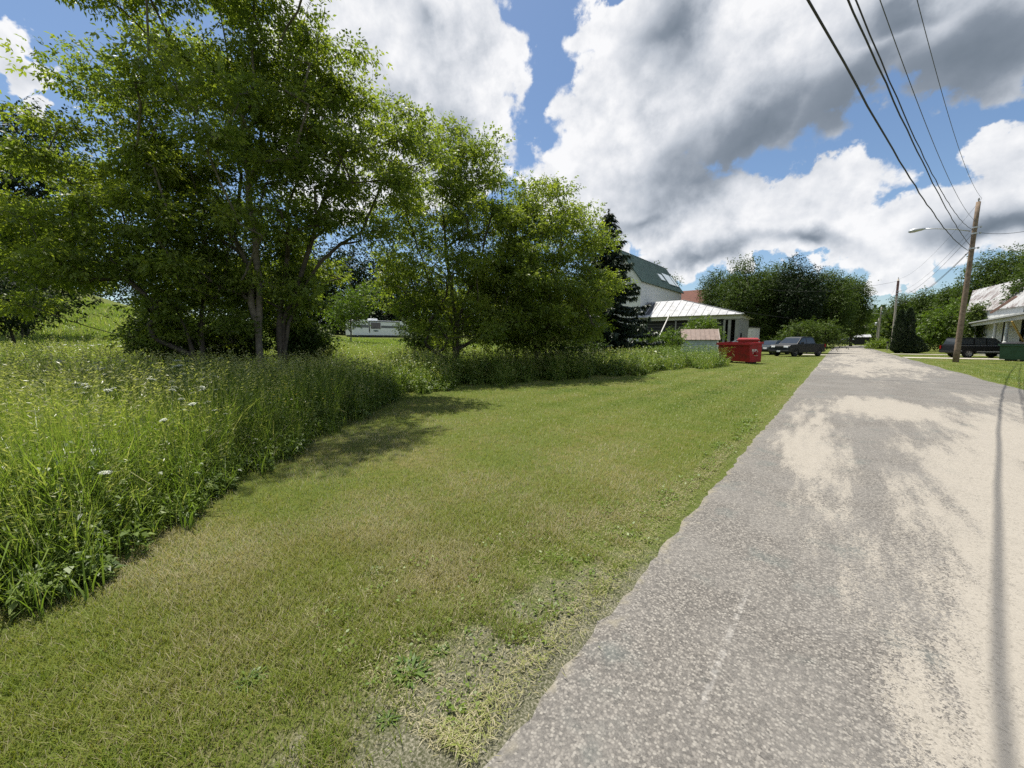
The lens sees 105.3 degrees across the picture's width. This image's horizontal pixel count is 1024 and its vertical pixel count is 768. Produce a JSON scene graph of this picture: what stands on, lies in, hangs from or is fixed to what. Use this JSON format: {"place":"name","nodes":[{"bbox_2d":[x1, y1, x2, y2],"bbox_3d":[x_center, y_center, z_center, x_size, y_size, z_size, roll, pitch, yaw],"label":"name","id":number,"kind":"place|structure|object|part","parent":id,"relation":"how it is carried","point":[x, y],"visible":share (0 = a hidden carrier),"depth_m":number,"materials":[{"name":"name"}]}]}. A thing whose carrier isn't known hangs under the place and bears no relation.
{"place":"outdoors","nodes":[
{"label":"outdoors","id":0,"kind":"place"},
{"bbox_2d":[0,288,1023,767],"bbox_3d":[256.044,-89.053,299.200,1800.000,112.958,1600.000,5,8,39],"label":"ground","id":1,"kind":"structure","parent":0,"point":[420,754],"depth_m":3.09,"materials":[{"name":"green plant"}]},
{"bbox_2d":[0,262,78,347],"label":"dark shrub","id":2,"kind":"object","parent":1,"relation":"on","point":[15,323],"visible":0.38,"depth_m":17.29,"materials":[{"name":"green plant"}]},
{"bbox_2d":[0,96,117,337],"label":"maple tree","id":3,"kind":"object","parent":1,"relation":"on","point":[31,191],"visible":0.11,"depth_m":22.62,"materials":[{"name":"green plant"}]},
{"bbox_2d":[81,389,111,498],"bbox_3d":[-3.448,0.635,3.196,0.060,1.231,0.063,12,-1,7],"label":"white flower","id":4,"kind":"object","parent":1,"relation":"on","point":[106,391],"visible":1,"depth_m":3.19,"materials":[{"name":"plant"}]},
{"bbox_2d":[49,212,147,301],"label":"tree","id":5,"kind":"object","parent":1,"relation":"on","point":[119,281],"visible":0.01,"depth_m":83.24,"materials":[{"name":"green plant"}]},
{"bbox_2d":[99,470,110,517],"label":"white flower","id":6,"kind":"object","parent":1,"relation":"on","point":[105,472],"visible":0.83,"depth_m":3.04,"materials":[{"name":"white plant"}]},
{"bbox_2d":[0,90,278,373],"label":"box elder tree","id":7,"kind":"object","parent":1,"relation":"on","point":[50,254],"visible":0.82,"depth_m":9.03,"materials":[{"name":"green plant"}]},
{"bbox_2d":[138,378,154,433],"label":"white flower","id":8,"kind":"object","parent":1,"relation":"on","point":[150,379],"visible":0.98,"depth_m":4.27,"materials":[{"name":"plant"}]},
{"bbox_2d":[98,305,211,369],"bbox_3d":[-9.767,-0.948,11.320,2.628,2.753,2.464,-2,7,-14],"label":"shrub","id":9,"kind":"object","parent":1,"relation":"on","point":[133,322],"visible":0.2,"depth_m":10.62,"materials":[{"name":"green plant"}]},
{"bbox_2d":[102,223,218,318],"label":"tree","id":10,"kind":"object","parent":1,"relation":"on","point":[128,285],"visible":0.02,"depth_m":79.75,"materials":[{"name":"green plant"}]},
{"bbox_2d":[158,388,175,473],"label":"white flower","id":11,"kind":"object","parent":1,"relation":"on","point":[171,389],"visible":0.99,"depth_m":3.80,"materials":[{"name":"plant"}]},
{"bbox_2d":[161,386,178,482],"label":"white flower","id":12,"kind":"object","parent":1,"relation":"on","point":[172,387],"visible":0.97,"depth_m":4.00,"materials":[{"name":"white plant"}]},
{"bbox_2d":[168,381,177,485],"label":"white flower","id":13,"kind":"object","parent":1,"relation":"on","point":[173,424],"visible":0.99,"depth_m":3.78,"materials":[{"name":"plant"}]},
{"bbox_2d":[159,418,193,489],"bbox_3d":[-3.148,0.737,3.714,0.070,0.912,0.067,14,27,36],"label":"white flower","id":14,"kind":"object","parent":1,"relation":"on","point":[163,420],"visible":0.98,"depth_m":3.62,"materials":[{"name":"white plant"}]},
{"bbox_2d":[0,0,359,367],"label":"box elder tree","id":15,"kind":"object","parent":1,"relation":"on","point":[147,84],"visible":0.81,"depth_m":8.88,"materials":[{"name":"green plant"}]},
{"bbox_2d":[177,398,192,496],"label":"white flower","id":16,"kind":"object","parent":1,"relation":"on","point":[181,400],"visible":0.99,"depth_m":3.61,"materials":[{"name":"white plant"}]},
{"bbox_2d":[192,386,204,450],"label":"white flower","id":17,"kind":"object","parent":1,"relation":"on","point":[198,411],"visible":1,"depth_m":4.18,"materials":[{"name":"white plant"}]},
{"bbox_2d":[188,402,215,475],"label":"white flower","id":18,"kind":"object","parent":1,"relation":"on","point":[192,405],"visible":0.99,"depth_m":3.96,"materials":[{"name":"white plant"}]},
{"bbox_2d":[204,401,214,482],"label":"white flower","id":19,"kind":"object","parent":1,"relation":"on","point":[209,431],"visible":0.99,"depth_m":4.19,"materials":[{"name":"plant"}]},
{"bbox_2d":[212,409,224,473],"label":"white flower","id":20,"kind":"object","parent":1,"relation":"on","point":[214,410],"visible":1,"depth_m":4.27,"materials":[{"name":"plant"}]},
{"bbox_2d":[200,388,242,466],"bbox_3d":[-3.352,0.547,4.542,0.066,1.084,0.070,-16,15,4],"label":"white flower","id":21,"kind":"object","parent":1,"relation":"on","point":[217,419],"visible":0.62,"depth_m":4.49,"materials":[{"name":"plant"}]},
{"bbox_2d":[186,311,273,367],"bbox_3d":[-8.574,-0.954,11.927,2.542,2.653,2.342,5,8,39],"label":"shrub","id":22,"kind":"object","parent":1,"relation":"on","point":[249,339],"visible":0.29,"depth_m":11.61,"materials":[{"name":"green plant"}]},
{"bbox_2d":[192,230,283,329],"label":"tree","id":23,"kind":"object","parent":1,"relation":"on","point":[244,248],"visible":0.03,"depth_m":68.26,"materials":[{"name":"green plant"}]},
{"bbox_2d":[231,665,268,692],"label":"lawn weed","id":24,"kind":"object","parent":1,"relation":"on","point":[250,676],"visible":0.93,"depth_m":1.85,"materials":[{"name":"green plant"}]},
{"bbox_2d":[246,240,344,333],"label":"tree","id":25,"kind":"object","parent":1,"relation":"on","point":[313,317],"visible":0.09,"depth_m":73.55,"materials":[{"name":"green plant"}]},
{"bbox_2d":[255,314,347,364],"bbox_3d":[-6.728,-0.960,12.493,2.402,2.555,2.667,5,8,39],"label":"shrub","id":26,"kind":"object","parent":1,"relation":"on","point":[312,339],"visible":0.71,"depth_m":12.15,"materials":[{"name":"green plant"}]},
{"bbox_2d":[205,0,462,373],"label":"box elder tree","id":27,"kind":"object","parent":1,"relation":"on","point":[322,220],"visible":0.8,"depth_m":10.19,"materials":[{"name":"green plant"}]},
{"bbox_2d":[300,235,383,334],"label":"tree","id":28,"kind":"object","parent":1,"relation":"on","point":[337,257],"visible":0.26,"depth_m":76.34,"materials":[{"name":"green plant"}]},
{"bbox_2d":[318,277,389,340],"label":"young tree","id":29,"kind":"object","parent":1,"relation":"on","point":[354,307],"visible":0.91,"depth_m":42.81,"materials":[{"name":"green plant"}]},
{"bbox_2d":[0,297,731,618],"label":"tall grass","id":30,"kind":"structure","parent":1,"relation":"on","point":[63,417],"depth_m":4.68,"materials":[{"name":"green plant"}]},
{"bbox_2d":[0,324,732,621],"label":"edge weeds","id":31,"kind":"object","parent":1,"relation":"on","point":[109,561],"visible":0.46,"depth_m":5.01,"materials":[{"name":"green plant"}]},
{"bbox_2d":[361,565,384,576],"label":"lawn weed","id":32,"kind":"object","parent":1,"relation":"on","point":[374,569],"visible":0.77,"depth_m":2.72,"materials":[{"name":"green plant"}]},
{"bbox_2d":[345,318,408,337],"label":"camper","id":33,"kind":"object","parent":1,"relation":"on","point":[376,328],"visible":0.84,"depth_m":66.62,"materials":[{"name":"white plastic"}]},
{"bbox_2d":[371,322,380,328],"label":"window","id":34,"kind":"structure","parent":33,"relation":"in","point":[374,325],"depth_m":66.47,"materials":[{"name":"grey glass"}]},
{"bbox_2d":[335,237,427,323],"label":"tree","id":35,"kind":"object","parent":1,"relation":"on","point":[363,266],"visible":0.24,"depth_m":77.52,"materials":[{"name":"green plant"}]},
{"bbox_2d":[375,708,402,731],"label":"lawn weed","id":36,"kind":"object","parent":1,"relation":"on","point":[388,720],"visible":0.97,"depth_m":1.65,"materials":[{"name":"green plant"}]},
{"bbox_2d":[386,651,433,690],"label":"lawn weed","id":37,"kind":"object","parent":1,"relation":"on","point":[419,673],"visible":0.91,"depth_m":1.89,"materials":[{"name":"green plant"}]},
{"bbox_2d":[377,262,466,336],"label":"tree","id":38,"kind":"object","parent":1,"relation":"on","point":[417,284],"visible":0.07,"depth_m":81.51,"materials":[{"name":"green plant"}]},
{"bbox_2d":[392,312,463,357],"bbox_3d":[-4.176,-2.078,19.418,3.542,3.151,2.934,0,6,-2],"label":"shrub","id":39,"kind":"object","parent":1,"relation":"on","point":[413,337],"visible":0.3,"depth_m":18.95,"materials":[{"name":"green plant"}]},
{"bbox_2d":[432,644,449,657],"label":"lawn weed","id":40,"kind":"object","parent":1,"relation":"on","point":[444,647],"visible":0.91,"depth_m":2.02,"materials":[{"name":"green plant"}]},
{"bbox_2d":[356,110,565,359],"bbox_3d":[-1.814,-5.517,16.230,8.899,10.778,6.395,-2,7,-16],"label":"box elder tree","id":41,"kind":"object","parent":1,"relation":"on","point":[463,189],"visible":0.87,"depth_m":15.50,"materials":[{"name":"green plant"}]},
{"bbox_2d":[429,270,501,336],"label":"tree","id":42,"kind":"object","parent":1,"relation":"on","point":[461,302],"visible":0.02,"depth_m":85.98,"materials":[{"name":"green plant"}]},
{"bbox_2d":[481,324,611,359],"bbox_3d":[1.705,-1.980,19.899,6.882,2.960,4.259,0,6,-4],"label":"shrub","id":43,"kind":"object","parent":1,"relation":"on","point":[567,348],"visible":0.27,"depth_m":19.64,"materials":[{"name":"green plant"}]},
{"bbox_2d":[464,170,638,361],"bbox_3d":[1.525,-4.724,17.962,7.644,8.880,7.144,5,8,39],"label":"box elder tree","id":44,"kind":"object","parent":1,"relation":"on","point":[578,299],"visible":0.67,"depth_m":16.64,"materials":[{"name":"green plant"}]},
{"bbox_2d":[547,209,665,357],"bbox_3d":[6.579,-6.148,26.418,7.847,10.778,7.628,-4,8,-32],"label":"spruce tree","id":45,"kind":"object","parent":1,"relation":"on","point":[622,333],"visible":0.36,"depth_m":25.09,"materials":[{"name":"green plant"}]},
{"bbox_2d":[636,325,690,351],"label":"bush","id":46,"kind":"object","parent":1,"relation":"on","point":[668,338],"visible":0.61,"depth_m":41.20,"materials":[{"name":"green plant"}]},
{"bbox_2d":[654,260,684,285],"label":"tree","id":47,"kind":"object","parent":1,"relation":"on","point":[672,277],"visible":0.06,"depth_m":114.17,"materials":[{"name":"plant"}]},
{"bbox_2d":[614,250,752,345],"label":"white house","id":48,"kind":"structure","parent":1,"relation":"on","point":[661,291],"depth_m":70.39,"materials":[{"name":"green metal"}]},
{"bbox_2d":[681,290,706,303],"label":"brown roofed house","id":49,"kind":"structure","parent":1,"relation":"on","point":[691,295],"depth_m":93.29,"materials":[{"name":"red"}]},
{"bbox_2d":[680,329,720,352],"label":"garden shed","id":50,"kind":"structure","parent":1,"relation":"on","point":[710,337],"depth_m":43.81,"materials":[{"name":"brown metal"}]},
{"bbox_2d":[679,314,727,342],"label":"bush","id":51,"kind":"object","parent":1,"relation":"on","point":[707,324],"visible":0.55,"depth_m":47.90,"materials":[{"name":"green plant"}]},
{"bbox_2d":[693,267,734,310],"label":"tree","id":52,"kind":"object","parent":1,"relation":"on","point":[709,291],"visible":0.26,"depth_m":88.54,"materials":[{"name":"green plant"}]},
{"bbox_2d":[716,342,763,363],"bbox_3d":[15.854,-2.203,27.295,1.256,1.477,2.831,-2,7,-17],"label":"dumpster","id":53,"kind":"object","parent":1,"relation":"on","point":[748,352],"visible":0.86,"depth_m":26.45,"materials":[{"name":"red paint"}]},
{"bbox_2d":[737,338,759,341],"bbox_3d":[24.403,-3.865,40.420,1.970,1.830,1.832,3,7,28],"label":"dumpster","id":54,"kind":"object","parent":1,"relation":"on","point":[748,340],"visible":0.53,"depth_m":39.74,"materials":[{"name":"red paint"}]},
{"bbox_2d":[712,251,785,340],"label":"tree","id":55,"kind":"object","parent":1,"relation":"on","point":[739,297],"visible":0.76,"depth_m":80.08,"materials":[{"name":"green plant"}]},
{"bbox_2d":[748,327,760,338],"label":"white outbuilding","id":56,"kind":"structure","parent":1,"relation":"on","point":[753,332],"depth_m":75.51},
{"bbox_2d":[762,340,788,354],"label":"parked car","id":57,"kind":"object","parent":1,"relation":"on","point":[766,345],"visible":0.25,"depth_m":42.49,"materials":[{"name":"green paint"}]},
{"bbox_2d":[751,260,800,341],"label":"tree","id":58,"kind":"object","parent":1,"relation":"on","point":[772,328],"visible":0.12,"depth_m":85.44,"materials":[{"name":"green plant"}]},
{"bbox_2d":[769,337,825,356],"bbox_3d":[28.167,-3.709,38.533,5.510,1.906,2.360,-3,7,-22],"label":"pickup truck","id":59,"kind":"object","parent":1,"relation":"on","point":[796,346],"visible":1,"depth_m":37.75,"materials":[{"name":"grey paint"}]},
{"bbox_3d":[28.996,-4.213,37.937,1.200,0.550,0.164,-3,7,-22],"label":"side window","id":60,"kind":"part","parent":59,"relation":"part of","materials":[{"name":"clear glass"}]},
{"bbox_2d":[765,252,839,336],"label":"tree","id":61,"kind":"object","parent":1,"relation":"on","point":[800,302],"visible":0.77,"depth_m":76.53,"materials":[{"name":"green plant"}]},
{"bbox_2d":[772,315,852,351],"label":"bush","id":62,"kind":"object","parent":1,"relation":"on","point":[818,332],"visible":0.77,"depth_m":45.02,"materials":[{"name":"green plant"}]},
{"bbox_2d":[804,265,864,346],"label":"tree","id":63,"kind":"object","parent":1,"relation":"on","point":[838,296],"visible":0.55,"depth_m":79.67,"materials":[{"name":"green plant"}]},
{"bbox_2d":[842,339,869,344],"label":"board fence","id":64,"kind":"object","parent":1,"relation":"on","point":[856,341],"visible":0.51,"depth_m":117.22,"materials":[{"name":"grey wood"}]},
{"bbox_2d":[839,272,880,345],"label":"tree","id":65,"kind":"object","parent":1,"relation":"on","point":[864,291],"visible":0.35,"depth_m":92.59,"materials":[{"name":"green plant"}]},
{"bbox_2d":[854,335,873,344],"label":"shed","id":66,"kind":"structure","parent":1,"relation":"on","point":[865,337],"depth_m":127.18,"materials":[{"name":"white metal"}]},
{"bbox_2d":[862,337,890,348],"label":"flowering bush","id":67,"kind":"object","parent":1,"relation":"on","point":[877,344],"visible":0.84,"depth_m":69.23,"materials":[{"name":"green plant"}]},
{"bbox_2d":[876,306,881,339],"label":"utility pole","id":68,"kind":"object","parent":1,"relation":"on","point":[879,323],"visible":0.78,"depth_m":96.34,"materials":[{"name":"wood"}]},
{"bbox_2d":[891,277,901,338],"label":"utility pole","id":69,"kind":"object","parent":1,"relation":"on","point":[896,298],"visible":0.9,"depth_m":62.30,"materials":[{"name":"wood"}]},
{"bbox_2d":[806,0,969,308],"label":"power line","id":70,"kind":"object","parent":69,"relation":"attached to","point":[840,56],"visible":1,"depth_m":7.45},
{"bbox_2d":[847,0,971,313],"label":"power line","id":71,"kind":"object","parent":69,"relation":"attached to","point":[866,40],"visible":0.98,"depth_m":8.67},
{"bbox_2d":[855,0,972,309],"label":"power line","id":72,"kind":"object","parent":69,"relation":"attached to","point":[866,26],"visible":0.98,"depth_m":8.63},
{"bbox_2d":[879,0,975,291],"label":"power line","id":73,"kind":"object","parent":69,"relation":"attached to","point":[919,108],"visible":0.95,"depth_m":9.73,"materials":[{"name":"black rubber"}]},
{"bbox_2d":[905,0,980,276],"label":"power line","id":74,"kind":"object","parent":69,"relation":"attached to","point":[943,99],"visible":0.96,"depth_m":11.74,"materials":[{"name":"grey metal"}]},
{"bbox_2d":[889,310,906,352],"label":"arborvitae","id":75,"kind":"object","parent":1,"relation":"on","point":[899,326],"visible":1,"depth_m":46.33,"materials":[{"name":"green plant"}]},
{"bbox_2d":[899,307,916,352],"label":"arborvitae","id":76,"kind":"object","parent":1,"relation":"on","point":[911,323],"visible":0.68,"depth_m":46.10,"materials":[{"name":"green plant"}]},
{"bbox_2d":[902,335,930,352],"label":"evergreen","id":77,"kind":"object","parent":1,"relation":"on","point":[919,342],"visible":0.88,"depth_m":45.63,"materials":[{"name":"green plant"}]},
{"bbox_2d":[897,283,940,342],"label":"slope tree","id":78,"kind":"object","parent":1,"relation":"on","point":[922,301],"visible":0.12,"depth_m":117.64,"materials":[{"name":"green plant"}]},
{"bbox_2d":[915,296,966,350],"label":"bush","id":79,"kind":"object","parent":1,"relation":"on","point":[938,324],"visible":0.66,"depth_m":54.86,"materials":[{"name":"green plant"}]},
{"bbox_2d":[908,198,981,361],"bbox_3d":[30.820,-7.109,28.331,3.606,11.562,0.339,5,8,39],"label":"utility pole","id":80,"kind":"object","parent":1,"relation":"on","point":[961,322],"visible":0.96,"depth_m":27.41,"materials":[{"name":"wood"}]},
{"bbox_2d":[921,282,972,341],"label":"slope tree","id":81,"kind":"object","parent":1,"relation":"on","point":[941,300],"visible":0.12,"depth_m":106.47,"materials":[{"name":"green plant"}]},
{"bbox_2d":[939,338,1000,357],"bbox_3d":[42.039,-3.253,35.055,4.830,1.776,2.220,2,7,14],"label":"sport utility vehicle","id":82,"kind":"object","parent":1,"relation":"on","point":[987,347],"visible":0.61,"depth_m":34.53,"materials":[{"name":"black paint"}]},
{"bbox_3d":[39.977,-3.865,35.500,0.183,0.507,1.489,2,7,14],"label":"rear window","id":83,"kind":"part","parent":82,"relation":"part of","materials":[{"name":"grey glass"}]},
{"bbox_3d":[40.317,-3.757,34.634,0.960,0.480,0.110,2,7,14],"label":"side window","id":84,"kind":"part","parent":82,"relation":"part of","materials":[{"name":"black glass"}]},
{"bbox_3d":[41.268,-3.720,34.399,0.760,0.520,0.117,2,7,14],"label":"side window","id":85,"kind":"part","parent":82,"relation":"part of","materials":[{"name":"black glass"}]},
{"bbox_3d":[42.267,-3.687,34.153,1.100,0.510,0.115,2,7,14],"label":"side window","id":86,"kind":"part","parent":82,"relation":"part of","materials":[{"name":"black glass"}]},
{"bbox_2d":[949,299,994,337],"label":"bush","id":87,"kind":"object","parent":1,"relation":"on","point":[969,330],"visible":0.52,"depth_m":47.61,"materials":[{"name":"green plant"}]},
{"bbox_2d":[941,246,1019,307],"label":"slope tree","id":88,"kind":"object","parent":1,"relation":"on","point":[975,283],"visible":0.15,"depth_m":85.76,"materials":[{"name":"green plant"}]},
{"bbox_2d":[966,279,1023,356],"bbox_3d":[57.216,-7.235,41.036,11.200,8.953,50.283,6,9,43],"label":"porch house","id":89,"kind":"structure","parent":1,"relation":"on","point":[1008,311],"depth_m":43.43,"materials":[{"name":"grey paint"}]},
{"bbox_2d":[970,243,1023,296],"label":"slope tree","id":90,"kind":"object","parent":1,"relation":"on","point":[1013,256],"visible":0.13,"depth_m":81.97,"materials":[{"name":"green plant"}]},
{"bbox_2d":[986,245,1023,285],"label":"slope tree","id":91,"kind":"object","parent":1,"relation":"on","point":[1018,269],"visible":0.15,"depth_m":70.48,"materials":[{"name":"green plant"}]},
{"bbox_2d":[1001,322,1013,342],"bbox_3d":[46.880,-4.202,36.867,0.556,3.444,0.767,2,7,17],"label":"basketball hoop","id":92,"kind":"object","parent":1,"relation":"on","point":[1003,331],"visible":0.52,"depth_m":37.11,"materials":[{"name":"black plastic"}]},
{"bbox_2d":[998,342,1023,360],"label":"dumpster","id":93,"kind":"object","parent":1,"relation":"on","point":[1011,351],"visible":0.96,"depth_m":29.42,"materials":[{"name":"green paint"}]},
{"bbox_2d":[1011,321,1023,341],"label":"yellow bar","id":94,"kind":"object","parent":93,"relation":"on","point":[1017,331],"visible":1,"depth_m":29.72,"materials":[{"name":"paint"}]},
{"bbox_2d":[998,266,1023,303],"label":"roadside tree","id":95,"kind":"object","parent":1,"relation":"on","point":[1014,287],"visible":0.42,"depth_m":43.67,"materials":[{"name":"green plant"}]},
{"bbox_2d":[0,0,1023,322],"label":"sky","id":96,"kind":"structure","parent":0,"point":[712,131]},
{"bbox_2d":[483,345,1023,767],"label":"road","id":97,"kind":"structure","parent":0,"point":[832,575],"depth_m":2.28,"materials":[{"name":"grey asphalt"}]},
{"bbox_2d":[905,357,1004,359],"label":"driveway","id":98,"kind":"structure","parent":0,"point":[952,358],"depth_m":33.06,"materials":[{"name":"grey concrete"}]},
{"bbox_3d":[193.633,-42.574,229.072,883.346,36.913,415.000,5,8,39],"label":"hill","id":99,"kind":"structure","parent":0,"visible":0},
{"bbox_2d":[573,304,893,341],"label":"hill woods","id":100,"kind":"object","parent":99,"relation":"on","point":[873,329],"visible":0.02,"depth_m":137.09,"materials":[{"name":"green plant"}]},
{"bbox_2d":[881,291,917,341],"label":"slope tree","id":101,"kind":"object","parent":99,"relation":"on","point":[902,306],"visible":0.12,"depth_m":133.46,"materials":[{"name":"green plant"}]}
]}

